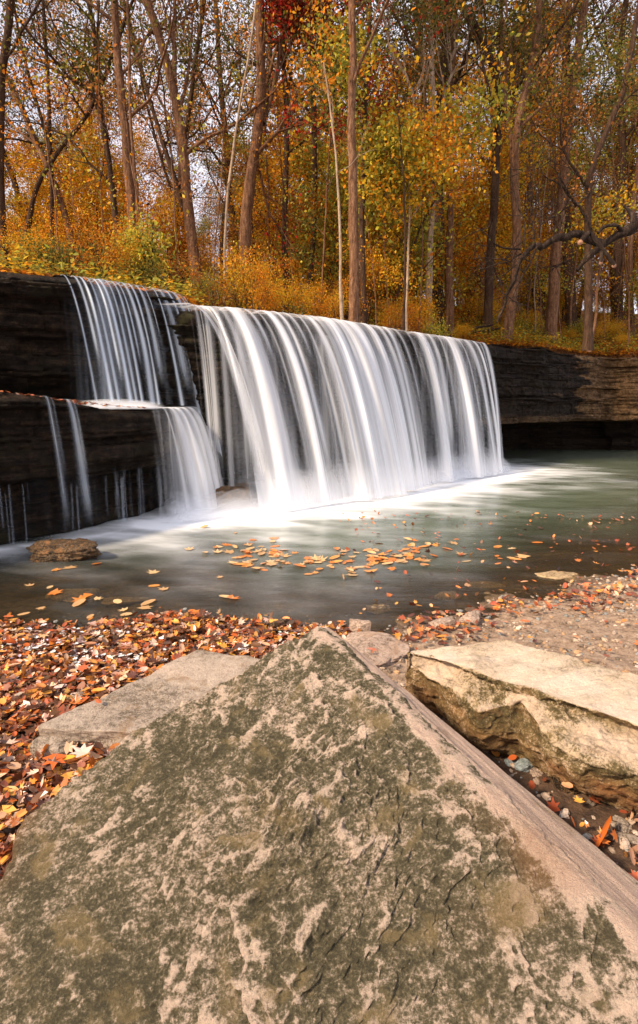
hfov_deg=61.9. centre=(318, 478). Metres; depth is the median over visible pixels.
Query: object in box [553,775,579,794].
rock
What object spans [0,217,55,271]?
shrub
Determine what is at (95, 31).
tree
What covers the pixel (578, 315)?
tree
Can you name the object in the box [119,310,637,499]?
cliff
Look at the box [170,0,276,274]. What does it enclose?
tree
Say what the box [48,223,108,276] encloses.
shrub
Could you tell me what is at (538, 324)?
shrub
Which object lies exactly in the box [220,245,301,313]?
shrub
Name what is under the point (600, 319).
shrub
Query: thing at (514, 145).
tree
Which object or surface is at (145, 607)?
floating leaf
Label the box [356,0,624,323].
tree
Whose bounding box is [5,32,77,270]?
tree
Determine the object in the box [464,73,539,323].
sapling
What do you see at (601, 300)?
shrub
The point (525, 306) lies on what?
shrub
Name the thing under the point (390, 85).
tree
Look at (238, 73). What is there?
sapling
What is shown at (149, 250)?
bush
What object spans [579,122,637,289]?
tree
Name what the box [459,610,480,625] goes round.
rock
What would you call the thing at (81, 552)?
rock
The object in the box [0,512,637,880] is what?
shore
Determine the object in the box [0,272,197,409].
cliff
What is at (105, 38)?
tree
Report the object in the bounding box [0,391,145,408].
fallen leaves
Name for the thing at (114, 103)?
tree
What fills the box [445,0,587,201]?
tree
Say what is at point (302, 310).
shrub
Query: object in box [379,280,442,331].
shrub
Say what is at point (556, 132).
tree
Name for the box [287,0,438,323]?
tree
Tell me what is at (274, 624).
rock
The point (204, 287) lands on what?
shrub
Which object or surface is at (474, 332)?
log
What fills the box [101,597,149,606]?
rock
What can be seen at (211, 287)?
shrub
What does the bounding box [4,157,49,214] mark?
tree
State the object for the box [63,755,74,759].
leaf
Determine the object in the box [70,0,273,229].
tree
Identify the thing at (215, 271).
tree
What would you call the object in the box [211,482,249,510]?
rock
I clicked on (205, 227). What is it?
tree
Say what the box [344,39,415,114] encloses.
tree
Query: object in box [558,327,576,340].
shrub
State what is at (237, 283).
shrub
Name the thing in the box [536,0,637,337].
tree
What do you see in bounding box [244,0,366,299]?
tree
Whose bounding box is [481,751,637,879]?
fallen leaves
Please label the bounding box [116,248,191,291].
shrub
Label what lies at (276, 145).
tree
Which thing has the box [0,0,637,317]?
sky
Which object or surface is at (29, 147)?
tree
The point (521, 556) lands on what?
floating leaf
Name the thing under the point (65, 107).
sapling
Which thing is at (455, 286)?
shrub
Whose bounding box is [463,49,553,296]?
sapling
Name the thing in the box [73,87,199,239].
tree
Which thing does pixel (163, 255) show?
shrub
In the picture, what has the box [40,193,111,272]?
shrub
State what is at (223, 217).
tree
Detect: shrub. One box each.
[0,189,44,261]
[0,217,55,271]
[2,209,77,266]
[6,216,75,269]
[7,217,107,277]
[10,241,54,272]
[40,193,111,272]
[45,242,102,274]
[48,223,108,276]
[62,201,153,286]
[64,248,100,274]
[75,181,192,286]
[90,244,143,284]
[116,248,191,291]
[134,254,180,285]
[143,206,213,285]
[146,207,222,289]
[151,233,180,273]
[155,253,202,290]
[162,215,233,279]
[170,230,253,309]
[172,256,223,303]
[185,260,222,297]
[186,256,255,310]
[202,231,293,313]
[213,240,293,313]
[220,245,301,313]
[226,247,308,313]
[243,270,307,315]
[274,273,335,317]
[282,286,332,320]
[289,136,434,321]
[292,269,359,318]
[299,238,406,323]
[299,279,343,315]
[318,283,369,320]
[366,274,439,331]
[367,269,415,316]
[368,298,386,324]
[371,298,414,326]
[373,277,442,318]
[375,297,436,331]
[377,296,407,330]
[378,292,432,335]
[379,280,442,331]
[396,308,450,336]
[408,257,471,303]
[414,250,471,304]
[414,304,464,335]
[443,286,483,321]
[444,238,479,311]
[451,320,475,339]
[453,279,496,307]
[455,287,501,329]
[470,308,497,325]
[493,282,527,323]
[513,306,534,331]
[515,303,543,331]
[520,286,564,317]
[520,299,547,316]
[521,295,577,331]
[529,313,544,332]
[545,285,593,321]
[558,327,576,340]
[565,316,583,332]
[573,288,616,347]
[576,276,626,321]
[577,296,612,318]
[577,301,612,324]
[593,305,612,324]
[599,317,626,337]
[605,319,627,338]
[608,331,627,345]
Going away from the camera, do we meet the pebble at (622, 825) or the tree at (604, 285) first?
the pebble at (622, 825)
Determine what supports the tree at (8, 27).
on the ground at (560, 351)
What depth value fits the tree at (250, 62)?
19.33 m
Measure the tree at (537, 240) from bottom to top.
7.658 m
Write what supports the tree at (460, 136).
on the ground at (560, 351)
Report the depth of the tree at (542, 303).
25.36 m
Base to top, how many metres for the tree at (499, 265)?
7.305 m
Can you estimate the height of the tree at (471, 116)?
6.482 m
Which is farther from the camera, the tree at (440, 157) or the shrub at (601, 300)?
the shrub at (601, 300)
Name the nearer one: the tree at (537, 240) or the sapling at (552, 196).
the sapling at (552, 196)
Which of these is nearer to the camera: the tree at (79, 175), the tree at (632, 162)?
the tree at (79, 175)
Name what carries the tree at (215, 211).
on the ground at (560, 351)
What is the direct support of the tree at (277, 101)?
on the ground at (560, 351)
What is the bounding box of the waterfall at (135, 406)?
[60,274,221,455]
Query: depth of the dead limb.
7.99 m
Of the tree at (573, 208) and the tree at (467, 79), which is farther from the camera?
the tree at (573, 208)
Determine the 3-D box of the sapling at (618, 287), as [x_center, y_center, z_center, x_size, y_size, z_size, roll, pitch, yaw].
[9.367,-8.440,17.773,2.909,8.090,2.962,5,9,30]
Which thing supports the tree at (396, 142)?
on the ground at (560, 351)
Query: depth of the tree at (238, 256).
18.75 m
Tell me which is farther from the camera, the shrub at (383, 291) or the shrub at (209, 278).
the shrub at (383, 291)
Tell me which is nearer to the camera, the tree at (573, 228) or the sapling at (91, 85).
the sapling at (91, 85)
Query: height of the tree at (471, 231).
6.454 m
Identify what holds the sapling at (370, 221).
on the ground at (560, 351)
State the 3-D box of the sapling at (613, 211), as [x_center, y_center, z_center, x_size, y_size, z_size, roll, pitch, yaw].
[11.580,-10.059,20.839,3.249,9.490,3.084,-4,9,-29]
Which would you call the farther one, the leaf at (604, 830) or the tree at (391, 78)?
the tree at (391, 78)
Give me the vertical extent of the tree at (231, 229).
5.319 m
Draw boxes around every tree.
[0,0,59,268]
[0,0,134,267]
[0,0,137,247]
[0,1,132,236]
[0,31,41,233]
[0,37,67,141]
[1,0,124,245]
[2,0,286,266]
[4,0,122,243]
[4,106,42,210]
[4,112,94,270]
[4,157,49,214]
[5,0,149,222]
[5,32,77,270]
[5,90,35,155]
[5,133,48,233]
[5,186,35,264]
[6,138,106,263]
[7,120,65,221]
[9,0,181,247]
[19,90,178,264]
[24,20,157,231]
[24,58,157,257]
[52,126,123,274]
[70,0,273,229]
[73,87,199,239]
[79,172,143,263]
[80,82,169,216]
[81,0,317,288]
[93,0,223,287]
[96,1,239,237]
[113,162,210,273]
[115,0,244,253]
[121,1,280,245]
[133,112,225,253]
[143,0,297,296]
[159,113,227,260]
[161,0,387,258]
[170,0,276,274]
[186,0,294,301]
[194,146,265,260]
[195,178,223,280]
[195,214,219,282]
[197,130,242,271]
[200,104,308,283]
[205,136,343,310]
[205,256,229,293]
[207,226,278,287]
[209,0,373,312]
[209,1,322,279]
[211,186,264,278]
[217,63,323,261]
[226,229,275,278]
[230,152,303,311]
[232,7,344,193]
[235,88,317,265]
[240,3,392,275]
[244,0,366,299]
[247,0,420,316]
[260,133,384,316]
[262,121,393,310]
[267,0,406,319]
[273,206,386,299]
[279,0,476,322]
[286,49,533,312]
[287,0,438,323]
[291,89,388,296]
[292,34,399,195]
[293,0,535,331]
[299,98,411,294]
[319,26,455,272]
[341,24,514,330]
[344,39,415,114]
[347,2,504,244]
[347,187,494,321]
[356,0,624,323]
[358,78,467,300]
[363,0,531,334]
[371,67,419,117]
[373,0,637,336]
[376,4,467,137]
[379,0,526,336]
[380,0,539,327]
[383,192,462,294]
[395,0,499,300]
[417,50,516,207]
[421,7,575,308]
[437,0,637,329]
[439,109,550,296]
[443,159,485,305]
[443,164,526,312]
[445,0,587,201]
[454,0,608,192]
[454,1,632,274]
[461,0,637,340]
[463,180,583,317]
[464,195,547,319]
[467,118,581,313]
[469,215,580,325]
[475,64,601,315]
[476,0,601,324]
[487,7,606,312]
[488,0,632,320]
[503,3,637,350]
[515,57,602,308]
[522,75,637,321]
[531,0,637,334]
[533,139,605,296]
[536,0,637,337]
[544,0,619,342]
[546,172,597,284]
[554,21,637,319]
[560,180,634,302]
[569,0,637,325]
[572,68,637,203]
[573,148,626,228]
[577,223,637,319]
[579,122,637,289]
[583,10,637,226]
[583,156,614,228]
[598,89,637,216]
[599,207,637,299]
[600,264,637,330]
[602,83,637,319]
[603,140,637,306]
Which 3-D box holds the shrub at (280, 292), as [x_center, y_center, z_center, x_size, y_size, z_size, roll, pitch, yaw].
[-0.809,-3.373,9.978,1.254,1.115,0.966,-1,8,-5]
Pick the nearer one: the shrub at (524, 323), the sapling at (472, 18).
the sapling at (472, 18)
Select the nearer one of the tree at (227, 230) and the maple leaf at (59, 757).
the maple leaf at (59, 757)
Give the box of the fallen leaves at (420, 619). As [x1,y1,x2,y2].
[337,510,637,863]
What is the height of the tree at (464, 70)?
18.272 m
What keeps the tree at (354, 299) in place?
on the ground at (560, 351)
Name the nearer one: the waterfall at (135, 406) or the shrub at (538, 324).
the waterfall at (135, 406)
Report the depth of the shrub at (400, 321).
11.50 m
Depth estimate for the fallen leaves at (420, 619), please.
3.92 m
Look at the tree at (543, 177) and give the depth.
20.84 m
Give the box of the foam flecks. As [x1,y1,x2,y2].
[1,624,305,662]
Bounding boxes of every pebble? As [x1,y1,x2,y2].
[504,758,516,766]
[514,758,532,771]
[529,767,543,776]
[607,829,637,843]
[610,815,629,832]
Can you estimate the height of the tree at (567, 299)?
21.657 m
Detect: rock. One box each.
[26,538,101,565]
[29,735,80,763]
[37,650,260,749]
[45,588,100,602]
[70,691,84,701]
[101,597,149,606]
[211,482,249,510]
[264,618,289,630]
[344,631,409,667]
[349,619,371,631]
[366,604,391,614]
[428,617,454,629]
[434,591,461,601]
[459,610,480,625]
[465,581,505,587]
[534,570,578,580]
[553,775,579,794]
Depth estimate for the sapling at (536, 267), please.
16.70 m
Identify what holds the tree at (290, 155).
on the ground at (560, 351)
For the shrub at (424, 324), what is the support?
on the ground at (560, 351)
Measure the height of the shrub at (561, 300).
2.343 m
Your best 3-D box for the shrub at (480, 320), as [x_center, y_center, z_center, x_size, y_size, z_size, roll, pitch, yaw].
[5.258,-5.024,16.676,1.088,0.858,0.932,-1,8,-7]
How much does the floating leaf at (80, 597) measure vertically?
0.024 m
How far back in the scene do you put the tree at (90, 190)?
17.43 m
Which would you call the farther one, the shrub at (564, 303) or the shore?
the shrub at (564, 303)
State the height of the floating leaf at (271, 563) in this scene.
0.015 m
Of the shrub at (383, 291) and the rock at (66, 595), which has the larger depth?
the shrub at (383, 291)
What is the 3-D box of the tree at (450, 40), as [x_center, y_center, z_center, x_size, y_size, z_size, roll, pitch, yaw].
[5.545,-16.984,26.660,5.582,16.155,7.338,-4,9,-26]
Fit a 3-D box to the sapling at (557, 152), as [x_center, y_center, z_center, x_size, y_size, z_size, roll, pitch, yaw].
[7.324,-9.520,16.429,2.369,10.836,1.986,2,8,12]
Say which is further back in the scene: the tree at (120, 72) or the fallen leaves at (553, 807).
the tree at (120, 72)
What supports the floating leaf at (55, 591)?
on the water
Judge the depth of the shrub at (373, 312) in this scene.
16.41 m
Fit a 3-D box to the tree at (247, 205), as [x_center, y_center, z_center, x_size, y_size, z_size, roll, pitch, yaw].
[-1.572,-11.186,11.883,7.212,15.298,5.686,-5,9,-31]
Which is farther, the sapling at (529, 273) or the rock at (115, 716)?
the sapling at (529, 273)
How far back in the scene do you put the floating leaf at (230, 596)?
4.16 m
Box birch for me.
[267,0,380,319]
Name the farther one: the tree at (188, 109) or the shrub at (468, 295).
the shrub at (468, 295)
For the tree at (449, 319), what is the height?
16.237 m
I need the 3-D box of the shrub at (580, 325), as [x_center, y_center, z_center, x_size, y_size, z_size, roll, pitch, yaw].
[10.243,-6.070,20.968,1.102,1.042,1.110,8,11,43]
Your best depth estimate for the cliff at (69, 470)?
6.25 m
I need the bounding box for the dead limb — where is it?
[449,100,637,333]
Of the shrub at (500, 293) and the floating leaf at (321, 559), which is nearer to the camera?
the floating leaf at (321, 559)
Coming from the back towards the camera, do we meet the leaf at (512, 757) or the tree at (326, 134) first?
the tree at (326, 134)
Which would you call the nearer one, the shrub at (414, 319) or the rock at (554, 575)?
the rock at (554, 575)
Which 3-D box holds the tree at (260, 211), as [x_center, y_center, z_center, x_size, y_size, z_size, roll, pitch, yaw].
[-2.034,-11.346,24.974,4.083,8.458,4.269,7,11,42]
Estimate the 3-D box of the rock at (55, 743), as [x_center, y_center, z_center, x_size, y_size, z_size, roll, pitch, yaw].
[-1.071,1.098,2.196,0.206,0.103,0.171,0,8,0]
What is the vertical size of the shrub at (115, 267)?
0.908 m
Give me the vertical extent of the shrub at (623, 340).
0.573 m
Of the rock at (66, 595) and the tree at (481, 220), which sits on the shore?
the rock at (66, 595)
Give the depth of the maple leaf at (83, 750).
2.08 m
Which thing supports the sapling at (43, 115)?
on the ground at (560, 351)
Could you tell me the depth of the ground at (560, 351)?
16.62 m
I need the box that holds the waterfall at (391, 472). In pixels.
[171,303,502,511]
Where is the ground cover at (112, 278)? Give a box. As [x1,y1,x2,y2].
[0,244,637,352]
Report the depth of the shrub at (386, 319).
12.51 m
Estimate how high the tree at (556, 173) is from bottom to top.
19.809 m
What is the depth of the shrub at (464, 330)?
13.54 m
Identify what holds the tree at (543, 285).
on the ground at (560, 351)
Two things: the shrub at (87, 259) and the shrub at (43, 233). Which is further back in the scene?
the shrub at (87, 259)
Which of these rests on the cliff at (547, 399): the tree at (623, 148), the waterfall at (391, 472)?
the waterfall at (391, 472)
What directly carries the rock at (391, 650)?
on the shore
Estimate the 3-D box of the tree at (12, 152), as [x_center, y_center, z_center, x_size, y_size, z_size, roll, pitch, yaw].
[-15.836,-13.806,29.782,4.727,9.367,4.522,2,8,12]
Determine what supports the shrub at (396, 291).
on the ground at (560, 351)
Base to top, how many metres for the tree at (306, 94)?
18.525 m
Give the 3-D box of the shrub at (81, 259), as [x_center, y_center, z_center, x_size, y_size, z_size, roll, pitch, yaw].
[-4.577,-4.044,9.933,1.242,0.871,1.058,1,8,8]
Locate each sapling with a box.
[0,40,142,268]
[0,52,135,258]
[1,0,182,277]
[44,7,181,267]
[75,6,213,294]
[118,63,304,295]
[192,0,328,295]
[207,5,324,281]
[227,66,341,314]
[270,0,403,302]
[328,1,428,325]
[334,58,433,325]
[358,0,500,332]
[409,15,472,319]
[444,26,509,316]
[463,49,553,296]
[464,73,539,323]
[485,73,566,322]
[496,87,567,331]
[499,97,584,328]
[502,45,598,343]
[517,0,596,332]
[519,0,604,270]
[522,37,594,335]
[544,63,607,328]
[551,170,637,351]
[575,96,637,341]
[580,31,633,348]
[584,99,637,326]
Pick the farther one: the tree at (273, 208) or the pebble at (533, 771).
the tree at (273, 208)
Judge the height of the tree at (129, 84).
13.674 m
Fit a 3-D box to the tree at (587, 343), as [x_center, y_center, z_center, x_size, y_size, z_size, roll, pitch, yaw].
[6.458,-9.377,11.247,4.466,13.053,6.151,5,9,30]
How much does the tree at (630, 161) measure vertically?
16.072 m
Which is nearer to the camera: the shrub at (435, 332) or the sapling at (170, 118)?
the sapling at (170, 118)
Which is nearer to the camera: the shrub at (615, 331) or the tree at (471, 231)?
the shrub at (615, 331)
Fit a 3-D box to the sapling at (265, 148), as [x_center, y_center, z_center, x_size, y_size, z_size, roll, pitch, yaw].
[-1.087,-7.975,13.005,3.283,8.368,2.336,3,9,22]
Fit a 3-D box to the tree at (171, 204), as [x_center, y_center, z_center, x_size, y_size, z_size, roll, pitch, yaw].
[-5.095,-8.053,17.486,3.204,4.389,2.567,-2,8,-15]
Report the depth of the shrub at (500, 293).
17.90 m
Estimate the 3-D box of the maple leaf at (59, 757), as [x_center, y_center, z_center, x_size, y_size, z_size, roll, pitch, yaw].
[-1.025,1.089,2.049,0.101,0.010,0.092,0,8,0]
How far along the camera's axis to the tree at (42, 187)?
16.33 m
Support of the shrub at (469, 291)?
on the ground at (560, 351)
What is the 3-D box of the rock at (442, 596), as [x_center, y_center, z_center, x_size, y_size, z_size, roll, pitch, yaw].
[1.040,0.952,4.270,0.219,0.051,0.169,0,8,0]
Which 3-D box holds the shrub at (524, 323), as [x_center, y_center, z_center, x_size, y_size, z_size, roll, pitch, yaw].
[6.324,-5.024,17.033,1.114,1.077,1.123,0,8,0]
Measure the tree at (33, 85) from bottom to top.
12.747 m
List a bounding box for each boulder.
[0,626,637,1023]
[404,640,637,813]
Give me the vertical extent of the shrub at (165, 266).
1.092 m
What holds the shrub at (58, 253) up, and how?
on the ground at (560, 351)
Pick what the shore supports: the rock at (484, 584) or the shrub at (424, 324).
the rock at (484, 584)
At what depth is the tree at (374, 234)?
20.06 m
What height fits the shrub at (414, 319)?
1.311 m
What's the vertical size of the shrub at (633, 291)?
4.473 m
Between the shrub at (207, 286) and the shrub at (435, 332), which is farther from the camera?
the shrub at (435, 332)
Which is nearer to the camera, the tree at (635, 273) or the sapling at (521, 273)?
the sapling at (521, 273)
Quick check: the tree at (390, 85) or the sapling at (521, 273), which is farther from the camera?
the tree at (390, 85)
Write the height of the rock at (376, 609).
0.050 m
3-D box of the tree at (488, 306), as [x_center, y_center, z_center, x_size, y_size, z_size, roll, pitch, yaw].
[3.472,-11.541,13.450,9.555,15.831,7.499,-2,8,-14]
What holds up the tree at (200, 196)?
on the ground at (560, 351)
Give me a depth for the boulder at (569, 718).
2.06 m
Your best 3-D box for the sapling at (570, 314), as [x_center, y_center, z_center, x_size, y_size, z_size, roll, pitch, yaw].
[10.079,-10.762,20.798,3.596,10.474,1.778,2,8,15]
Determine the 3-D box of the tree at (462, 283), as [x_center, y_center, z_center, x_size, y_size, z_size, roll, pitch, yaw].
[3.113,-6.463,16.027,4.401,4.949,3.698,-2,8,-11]
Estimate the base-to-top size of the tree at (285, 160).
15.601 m
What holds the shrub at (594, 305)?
on the ground at (560, 351)
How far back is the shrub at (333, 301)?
11.25 m
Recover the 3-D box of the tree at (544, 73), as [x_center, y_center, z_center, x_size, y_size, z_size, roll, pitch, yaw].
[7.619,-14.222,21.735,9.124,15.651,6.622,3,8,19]
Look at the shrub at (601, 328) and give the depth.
17.57 m
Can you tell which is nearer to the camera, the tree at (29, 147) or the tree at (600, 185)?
the tree at (29, 147)
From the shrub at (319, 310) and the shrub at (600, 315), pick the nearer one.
the shrub at (319, 310)
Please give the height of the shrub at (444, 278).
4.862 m
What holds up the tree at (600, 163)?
on the ground at (560, 351)
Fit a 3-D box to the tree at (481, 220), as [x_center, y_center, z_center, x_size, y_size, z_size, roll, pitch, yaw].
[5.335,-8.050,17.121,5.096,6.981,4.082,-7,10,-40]
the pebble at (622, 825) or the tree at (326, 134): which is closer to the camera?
the pebble at (622, 825)
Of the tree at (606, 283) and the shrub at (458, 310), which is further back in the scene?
the tree at (606, 283)
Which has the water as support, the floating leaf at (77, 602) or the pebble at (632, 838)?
the floating leaf at (77, 602)
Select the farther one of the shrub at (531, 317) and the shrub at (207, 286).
the shrub at (531, 317)
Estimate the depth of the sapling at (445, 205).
18.00 m
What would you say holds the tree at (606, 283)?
on the ground at (560, 351)
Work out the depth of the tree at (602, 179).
47.89 m
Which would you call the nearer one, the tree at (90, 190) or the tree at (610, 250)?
the tree at (90, 190)
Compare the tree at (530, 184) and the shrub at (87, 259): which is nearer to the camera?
the shrub at (87, 259)
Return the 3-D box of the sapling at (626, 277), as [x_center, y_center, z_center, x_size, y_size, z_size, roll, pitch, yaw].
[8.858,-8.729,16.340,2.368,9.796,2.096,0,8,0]
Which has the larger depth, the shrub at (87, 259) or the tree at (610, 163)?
the tree at (610, 163)
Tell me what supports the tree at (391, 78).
on the ground at (560, 351)
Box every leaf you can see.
[41,754,66,769]
[48,588,62,594]
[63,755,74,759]
[70,743,92,757]
[72,595,86,600]
[72,599,85,606]
[113,599,121,603]
[138,604,151,608]
[141,599,154,605]
[227,594,238,598]
[265,562,277,565]
[317,555,327,561]
[366,557,378,560]
[508,754,516,759]
[516,554,528,557]
[594,816,610,846]
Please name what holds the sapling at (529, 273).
on the ground at (560, 351)
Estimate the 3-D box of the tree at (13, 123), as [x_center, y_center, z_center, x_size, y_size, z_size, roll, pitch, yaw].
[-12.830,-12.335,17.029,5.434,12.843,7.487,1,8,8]
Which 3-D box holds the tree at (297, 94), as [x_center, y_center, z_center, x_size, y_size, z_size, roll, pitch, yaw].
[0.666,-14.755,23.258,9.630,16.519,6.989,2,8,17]
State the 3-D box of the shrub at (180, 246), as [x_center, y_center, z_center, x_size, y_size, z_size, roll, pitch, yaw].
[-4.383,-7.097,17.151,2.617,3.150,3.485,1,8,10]
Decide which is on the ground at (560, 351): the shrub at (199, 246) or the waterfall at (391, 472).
the shrub at (199, 246)
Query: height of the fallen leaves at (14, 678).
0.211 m
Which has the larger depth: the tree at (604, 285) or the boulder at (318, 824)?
the tree at (604, 285)
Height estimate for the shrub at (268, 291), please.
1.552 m
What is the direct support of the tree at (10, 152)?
on the ground at (560, 351)
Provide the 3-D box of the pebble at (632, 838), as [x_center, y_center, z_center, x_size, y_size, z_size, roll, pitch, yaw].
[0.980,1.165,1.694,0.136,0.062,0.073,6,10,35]
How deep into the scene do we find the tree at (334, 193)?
13.55 m
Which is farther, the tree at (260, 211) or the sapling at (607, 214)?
the tree at (260, 211)
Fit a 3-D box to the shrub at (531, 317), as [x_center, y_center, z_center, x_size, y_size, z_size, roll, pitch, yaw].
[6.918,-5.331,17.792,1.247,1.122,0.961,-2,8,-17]
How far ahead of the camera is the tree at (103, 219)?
19.75 m
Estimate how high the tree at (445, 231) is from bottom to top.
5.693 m
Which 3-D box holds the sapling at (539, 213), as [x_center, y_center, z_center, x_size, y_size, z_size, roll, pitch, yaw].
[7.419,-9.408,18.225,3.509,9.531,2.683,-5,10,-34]
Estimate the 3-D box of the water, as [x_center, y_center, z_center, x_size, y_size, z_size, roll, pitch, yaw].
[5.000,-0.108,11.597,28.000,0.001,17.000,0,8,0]
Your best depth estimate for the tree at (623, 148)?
20.43 m
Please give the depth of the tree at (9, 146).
24.10 m
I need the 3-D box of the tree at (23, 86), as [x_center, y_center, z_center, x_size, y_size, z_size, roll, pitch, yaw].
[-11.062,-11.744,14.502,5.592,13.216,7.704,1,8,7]
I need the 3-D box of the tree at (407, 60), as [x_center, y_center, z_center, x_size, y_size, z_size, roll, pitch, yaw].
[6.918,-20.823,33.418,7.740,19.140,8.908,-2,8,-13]
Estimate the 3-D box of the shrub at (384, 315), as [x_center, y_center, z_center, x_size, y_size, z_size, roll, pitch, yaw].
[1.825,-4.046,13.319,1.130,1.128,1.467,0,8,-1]
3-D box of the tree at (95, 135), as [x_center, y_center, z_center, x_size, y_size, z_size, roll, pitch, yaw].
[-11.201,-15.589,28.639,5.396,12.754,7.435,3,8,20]
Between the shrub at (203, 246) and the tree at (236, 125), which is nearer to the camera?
the tree at (236, 125)
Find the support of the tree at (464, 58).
on the ground at (560, 351)
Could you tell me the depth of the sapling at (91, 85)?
9.71 m
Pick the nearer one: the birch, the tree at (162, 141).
the birch
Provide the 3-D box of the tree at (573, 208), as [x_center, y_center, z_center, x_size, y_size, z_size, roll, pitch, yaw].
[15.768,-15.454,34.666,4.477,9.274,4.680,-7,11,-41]
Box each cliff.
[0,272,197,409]
[0,392,189,563]
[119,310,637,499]
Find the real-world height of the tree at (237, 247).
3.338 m
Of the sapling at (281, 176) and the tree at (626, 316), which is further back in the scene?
the tree at (626, 316)
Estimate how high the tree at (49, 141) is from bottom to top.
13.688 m
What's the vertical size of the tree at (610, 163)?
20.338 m
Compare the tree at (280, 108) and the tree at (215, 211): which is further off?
the tree at (215, 211)
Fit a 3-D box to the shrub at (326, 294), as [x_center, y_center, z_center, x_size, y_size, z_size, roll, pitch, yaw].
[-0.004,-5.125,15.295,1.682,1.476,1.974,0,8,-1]
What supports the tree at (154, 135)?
on the ground at (560, 351)
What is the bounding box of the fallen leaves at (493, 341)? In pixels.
[0,267,637,354]
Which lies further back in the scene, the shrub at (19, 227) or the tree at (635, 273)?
the tree at (635, 273)
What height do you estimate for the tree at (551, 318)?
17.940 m
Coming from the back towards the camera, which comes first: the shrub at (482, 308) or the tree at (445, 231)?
the tree at (445, 231)
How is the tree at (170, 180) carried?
on the ground at (560, 351)
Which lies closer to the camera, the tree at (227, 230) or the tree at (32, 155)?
the tree at (227, 230)
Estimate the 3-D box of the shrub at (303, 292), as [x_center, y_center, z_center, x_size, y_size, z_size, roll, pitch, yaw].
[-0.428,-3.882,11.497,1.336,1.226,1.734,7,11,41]
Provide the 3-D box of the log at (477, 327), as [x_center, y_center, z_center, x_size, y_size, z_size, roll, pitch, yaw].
[3.899,-3.845,14.000,1.365,0.442,0.083,0,8,0]
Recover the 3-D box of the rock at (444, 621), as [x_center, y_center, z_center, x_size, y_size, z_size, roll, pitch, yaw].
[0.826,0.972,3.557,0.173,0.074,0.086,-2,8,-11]
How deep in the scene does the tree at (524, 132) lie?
28.36 m
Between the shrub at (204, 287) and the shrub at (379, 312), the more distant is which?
the shrub at (379, 312)
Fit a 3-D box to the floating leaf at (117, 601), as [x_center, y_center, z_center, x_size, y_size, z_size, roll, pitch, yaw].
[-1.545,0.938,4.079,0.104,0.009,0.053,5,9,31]
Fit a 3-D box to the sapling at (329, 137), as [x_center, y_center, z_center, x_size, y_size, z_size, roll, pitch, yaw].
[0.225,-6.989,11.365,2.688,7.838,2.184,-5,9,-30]
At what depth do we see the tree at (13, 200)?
16.94 m
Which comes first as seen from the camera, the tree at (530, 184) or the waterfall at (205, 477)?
the waterfall at (205, 477)
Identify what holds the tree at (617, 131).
on the ground at (560, 351)
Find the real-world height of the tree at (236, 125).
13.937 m
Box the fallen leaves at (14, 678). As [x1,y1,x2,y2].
[0,607,367,879]
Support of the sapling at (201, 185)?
on the ground at (560, 351)
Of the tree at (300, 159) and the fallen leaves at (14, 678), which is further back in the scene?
the tree at (300, 159)
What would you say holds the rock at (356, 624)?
on the shore
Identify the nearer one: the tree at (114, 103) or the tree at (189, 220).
the tree at (189, 220)
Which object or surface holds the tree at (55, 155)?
on the ground at (560, 351)
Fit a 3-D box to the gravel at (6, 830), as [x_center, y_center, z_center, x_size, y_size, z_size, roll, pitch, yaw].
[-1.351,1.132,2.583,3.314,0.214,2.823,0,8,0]
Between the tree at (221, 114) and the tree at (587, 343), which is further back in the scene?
the tree at (221, 114)
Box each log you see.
[447,324,493,336]
[470,327,500,333]
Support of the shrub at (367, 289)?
on the ground at (560, 351)
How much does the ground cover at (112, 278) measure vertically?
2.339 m
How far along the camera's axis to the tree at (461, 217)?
25.96 m
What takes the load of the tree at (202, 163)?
on the ground at (560, 351)
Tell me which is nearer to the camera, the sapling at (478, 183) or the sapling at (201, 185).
the sapling at (201, 185)
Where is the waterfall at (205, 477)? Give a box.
[153,406,222,515]
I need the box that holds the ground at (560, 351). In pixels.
[180,299,637,357]
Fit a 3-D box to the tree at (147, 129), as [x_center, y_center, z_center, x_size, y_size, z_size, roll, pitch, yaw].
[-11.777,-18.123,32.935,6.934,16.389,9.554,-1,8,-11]
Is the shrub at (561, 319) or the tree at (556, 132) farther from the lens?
the tree at (556, 132)
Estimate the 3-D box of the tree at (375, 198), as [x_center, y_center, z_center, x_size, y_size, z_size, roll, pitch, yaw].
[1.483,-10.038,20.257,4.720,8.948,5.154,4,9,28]
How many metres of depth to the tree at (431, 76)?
13.25 m
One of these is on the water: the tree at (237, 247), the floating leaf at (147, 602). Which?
the floating leaf at (147, 602)
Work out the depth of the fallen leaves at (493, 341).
14.05 m
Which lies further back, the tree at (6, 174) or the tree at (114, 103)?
the tree at (114, 103)
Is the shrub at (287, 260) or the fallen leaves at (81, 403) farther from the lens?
the shrub at (287, 260)
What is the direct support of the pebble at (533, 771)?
on the shore
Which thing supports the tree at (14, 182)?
on the ground at (560, 351)
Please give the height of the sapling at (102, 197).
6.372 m
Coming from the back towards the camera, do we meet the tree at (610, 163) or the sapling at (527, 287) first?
the tree at (610, 163)
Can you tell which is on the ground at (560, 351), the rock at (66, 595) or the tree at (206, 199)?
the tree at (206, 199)

